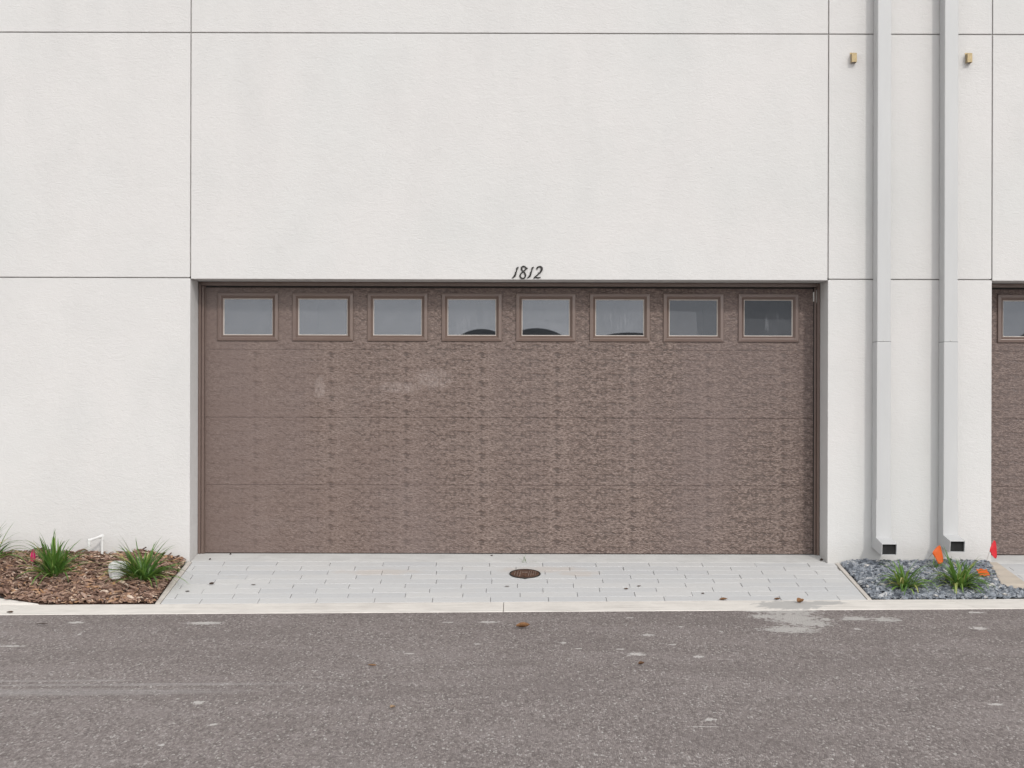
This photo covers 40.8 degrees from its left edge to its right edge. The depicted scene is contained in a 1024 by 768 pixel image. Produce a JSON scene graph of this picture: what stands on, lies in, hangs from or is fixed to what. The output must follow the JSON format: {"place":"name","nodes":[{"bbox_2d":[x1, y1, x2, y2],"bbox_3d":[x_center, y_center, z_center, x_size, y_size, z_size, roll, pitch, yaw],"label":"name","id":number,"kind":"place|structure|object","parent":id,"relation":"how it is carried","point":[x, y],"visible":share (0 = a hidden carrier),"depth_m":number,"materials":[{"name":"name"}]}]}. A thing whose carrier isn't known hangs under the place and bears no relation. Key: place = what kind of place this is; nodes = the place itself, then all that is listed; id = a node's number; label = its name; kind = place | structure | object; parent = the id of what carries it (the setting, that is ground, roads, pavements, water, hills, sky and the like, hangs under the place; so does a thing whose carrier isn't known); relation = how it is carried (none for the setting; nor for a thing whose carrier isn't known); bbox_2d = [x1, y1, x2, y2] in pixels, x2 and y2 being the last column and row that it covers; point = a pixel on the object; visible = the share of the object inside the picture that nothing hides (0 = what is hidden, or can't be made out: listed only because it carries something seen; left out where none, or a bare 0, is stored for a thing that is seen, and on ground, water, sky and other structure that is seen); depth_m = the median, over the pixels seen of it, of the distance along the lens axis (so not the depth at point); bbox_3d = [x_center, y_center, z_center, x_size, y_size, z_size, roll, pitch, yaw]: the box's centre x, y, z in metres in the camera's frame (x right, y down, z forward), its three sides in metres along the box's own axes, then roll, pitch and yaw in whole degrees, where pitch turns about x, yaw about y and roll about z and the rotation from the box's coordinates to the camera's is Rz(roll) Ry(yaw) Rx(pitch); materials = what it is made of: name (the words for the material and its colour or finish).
{"place":"outdoors","nodes":[
{"label":"outdoors","id":0,"kind":"place"},
{"bbox_2d":[0,598,38,604],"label":"side path","id":1,"kind":"structure","parent":0,"point":[7,602],"depth_m":9.62,"materials":[{"name":"concrete"}]},
{"bbox_2d":[0,609,1023,767],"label":"road","id":2,"kind":"structure","parent":0,"point":[939,688],"depth_m":6.92,"materials":[{"name":"grey asphalt"}]},
{"bbox_2d":[516,622,529,626],"bbox_3d":[0.069,1.505,8.597,0.083,0.030,0.048,0,0,19],"label":"dry leaf","id":3,"kind":"object","parent":2,"relation":"on","point":[522,624],"visible":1,"depth_m":8.59,"materials":[{"name":"brown plant"}]},
{"bbox_2d":[161,561,865,608],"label":"driveway","id":4,"kind":"structure","parent":0,"point":[330,582],"depth_m":10.04,"materials":[{"name":"grey concrete"}]},
{"bbox_2d":[509,569,540,578],"bbox_3d":[0.097,1.434,10.257,0.234,0.053,0.234,0,9,0],"label":"cleanout cover","id":5,"kind":"object","parent":4,"relation":"on","point":[524,573],"visible":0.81,"depth_m":10.25,"materials":[{"name":"black metal"}]},
{"bbox_2d":[405,564,839,601],"bbox_3d":[0.011,1.465,10.084,4.926,0.170,0.971,0,0,0],"label":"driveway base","id":6,"kind":"object","parent":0,"point":[517,585],"visible":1,"depth_m":9.99,"materials":[{"name":"grey concrete"}]},
{"bbox_2d":[155,562,871,603],"bbox_3d":[0.005,1.525,10.076,5.007,0.317,0.954,0,0,0],"label":"driveway edging","id":7,"kind":"object","parent":6,"relation":"on","point":[168,589],"visible":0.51,"depth_m":10.03,"materials":[{"name":"concrete"}]},
{"bbox_2d":[1000,564,1023,580],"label":"driveway","id":8,"kind":"structure","parent":0,"point":[1017,570],"depth_m":10.39,"materials":[{"name":"grey concrete"}]},
{"label":"ground","id":9,"kind":"structure","parent":0,"visible":0},
{"bbox_2d":[0,547,185,604],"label":"mulch","id":10,"kind":"object","parent":9,"relation":"on","point":[87,585],"visible":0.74,"depth_m":9.87,"materials":[{"name":"brown plant"}]},
{"bbox_2d":[0,523,29,562],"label":"strap leaf plant","id":11,"kind":"object","parent":10,"relation":"on","point":[2,550],"visible":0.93,"depth_m":10.31,"materials":[{"name":"green plant"}]},
{"bbox_2d":[30,549,35,565],"bbox_3d":[-3.553,1.291,10.212,0.038,0.139,0.014,0,0,-40],"label":"marking flag","id":12,"kind":"object","parent":10,"relation":"on","point":[32,554],"visible":0.84,"depth_m":10.21,"materials":[{"name":"plastic"}]},
{"bbox_2d":[13,529,100,583],"bbox_3d":[-3.324,1.226,10.027,0.686,0.387,0.742,0,0,0],"label":"strap leaf plant","id":13,"kind":"object","parent":10,"relation":"on","point":[54,563],"visible":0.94,"depth_m":9.98,"materials":[{"name":"green plant"}]},
{"bbox_2d":[87,534,103,553],"bbox_3d":[-3.149,1.273,10.410,0.025,0.262,0.153,0,0,32],"label":"vent pipe","id":14,"kind":"object","parent":10,"relation":"on","point":[101,537],"visible":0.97,"depth_m":10.43,"materials":[{"name":"white plastic"}]},
{"bbox_2d":[108,561,129,578],"bbox_3d":[-2.850,1.361,9.986,0.156,0.148,0.119,0,0,-14],"label":"concrete block","id":15,"kind":"object","parent":10,"relation":"on","point":[113,574],"depth_m":9.93,"materials":[{"name":"grey concrete"}]},
{"bbox_2d":[95,538,188,584],"bbox_3d":[-2.668,1.259,9.965,0.698,0.367,0.642,0,0,-16],"label":"strap leaf plant","id":16,"kind":"object","parent":10,"relation":"on","point":[144,569],"visible":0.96,"depth_m":9.92,"materials":[{"name":"green plant"}]},
{"bbox_2d":[0,0,1023,604],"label":"townhouse","id":17,"kind":"structure","parent":9,"relation":"on","point":[262,290],"depth_m":10.55,"materials":[{"name":"white paint"}]},
{"bbox_2d":[190,553,825,563],"bbox_3d":[-0.027,1.454,10.839,4.889,0.226,0.532,0,0,0],"label":"threshold","id":18,"kind":"object","parent":17,"relation":"attached to","point":[542,558],"visible":0.31,"depth_m":10.70,"materials":[{"name":"concrete"}]},
{"bbox_2d":[205,286,816,554],"bbox_3d":[-0.021,0.285,10.872,4.895,2.111,0.057,0,0,0],"label":"garage door","id":19,"kind":"structure","parent":17,"relation":"in","point":[360,441],"depth_m":10.86,"materials":[{"name":"brown paint"}]},
{"bbox_2d":[512,266,542,278],"bbox_3d":[0.117,-0.856,10.550,0.238,0.103,0.014,0,0,0],"label":"house number","id":20,"kind":"object","parent":17,"relation":"attached to","point":[541,267],"visible":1,"depth_m":10.54,"materials":[{"name":"black metal"}]},
{"bbox_2d":[850,53,856,62],"bbox_3d":[2.613,-2.498,10.529,0.046,0.082,0.052,0,0,0],"label":"wall bracket","id":21,"kind":"object","parent":17,"relation":"attached to","point":[853,57],"depth_m":10.51,"materials":[{"name":"beige metal"}]},
{"bbox_2d":[872,0,896,554],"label":"downspout","id":22,"kind":"object","parent":17,"relation":"attached to","point":[884,542],"visible":1,"depth_m":10.41,"materials":[{"name":"paint"}]},
{"bbox_2d":[938,0,964,551],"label":"downspout","id":23,"kind":"object","parent":17,"relation":"attached to","point":[950,539],"visible":1,"depth_m":10.41,"materials":[{"name":"paint"}]},
{"bbox_2d":[965,53,971,63],"bbox_3d":[3.494,-2.496,10.529,0.046,0.082,0.052,0,0,0],"label":"wall bracket","id":24,"kind":"object","parent":17,"relation":"attached to","point":[968,57],"depth_m":10.51,"materials":[{"name":"beige metal"}]},
{"bbox_2d":[991,555,1023,563],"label":"threshold","id":25,"kind":"object","parent":17,"relation":"attached to","point":[1009,559],"visible":0.1,"depth_m":10.69,"materials":[{"name":"concrete"}]},
{"bbox_2d":[991,288,1023,554],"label":"garage door","id":26,"kind":"structure","parent":17,"relation":"in","point":[1007,374],"depth_m":10.86,"materials":[{"name":"brown paint"}]},
{"bbox_2d":[0,599,1023,614],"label":"kerb","id":27,"kind":"structure","parent":9,"relation":"on","point":[593,606],"depth_m":9.38,"materials":[{"name":"concrete"}]},
{"bbox_2d":[841,558,1023,599],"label":"gravel","id":28,"kind":"structure","parent":9,"relation":"on","point":[865,573],"depth_m":9.90,"materials":[{"name":"grey gravel"}]},
{"bbox_2d":[877,558,941,594],"bbox_3d":[2.823,1.342,9.805,0.500,0.256,0.481,0,0,0],"label":"strap leaf plant","id":29,"kind":"object","parent":28,"relation":"on","point":[901,580],"visible":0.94,"depth_m":9.77,"materials":[{"name":"green plant"}]},
{"bbox_2d":[925,544,942,563],"bbox_3d":[3.124,1.297,10.325,0.085,0.217,0.199,0,0,-38],"label":"marking flag","id":30,"kind":"object","parent":28,"relation":"on","point":[937,554],"visible":0.95,"depth_m":10.26,"materials":[{"name":"plastic"}]},
{"bbox_2d":[929,557,944,567],"bbox_3d":[3.166,1.341,10.328,0.214,0.108,0.193,0,0,0],"label":"grass tuft","id":31,"kind":"object","parent":28,"relation":"on","point":[933,563],"visible":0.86,"depth_m":10.33,"materials":[{"name":"green plant"}]},
{"bbox_2d":[927,548,997,593],"bbox_3d":[3.226,1.311,9.837,0.515,0.305,0.565,0,0,0],"label":"strap leaf plant","id":32,"kind":"object","parent":28,"relation":"on","point":[960,578],"visible":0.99,"depth_m":9.77,"materials":[{"name":"green plant"}]},
{"bbox_2d":[977,568,999,576],"bbox_3d":[3.481,1.399,10.067,0.156,0.088,0.090,0,0,10],"label":"marking flag","id":33,"kind":"object","parent":28,"relation":"on","point":[984,571],"visible":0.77,"depth_m":10.08,"materials":[{"name":"plastic"}]},
{"bbox_2d":[985,539,996,564],"bbox_3d":[3.595,1.279,10.337,0.070,0.246,0.112,0,0,0],"label":"marking flag","id":34,"kind":"object","parent":28,"relation":"on","point":[993,550],"visible":1,"depth_m":10.30,"materials":[{"name":"plastic"}]},
{"bbox_2d":[990,562,1023,588],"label":"bed kerb","id":35,"kind":"structure","parent":28,"relation":"on","point":[1006,577],"depth_m":10.09,"materials":[{"name":"beige concrete"}]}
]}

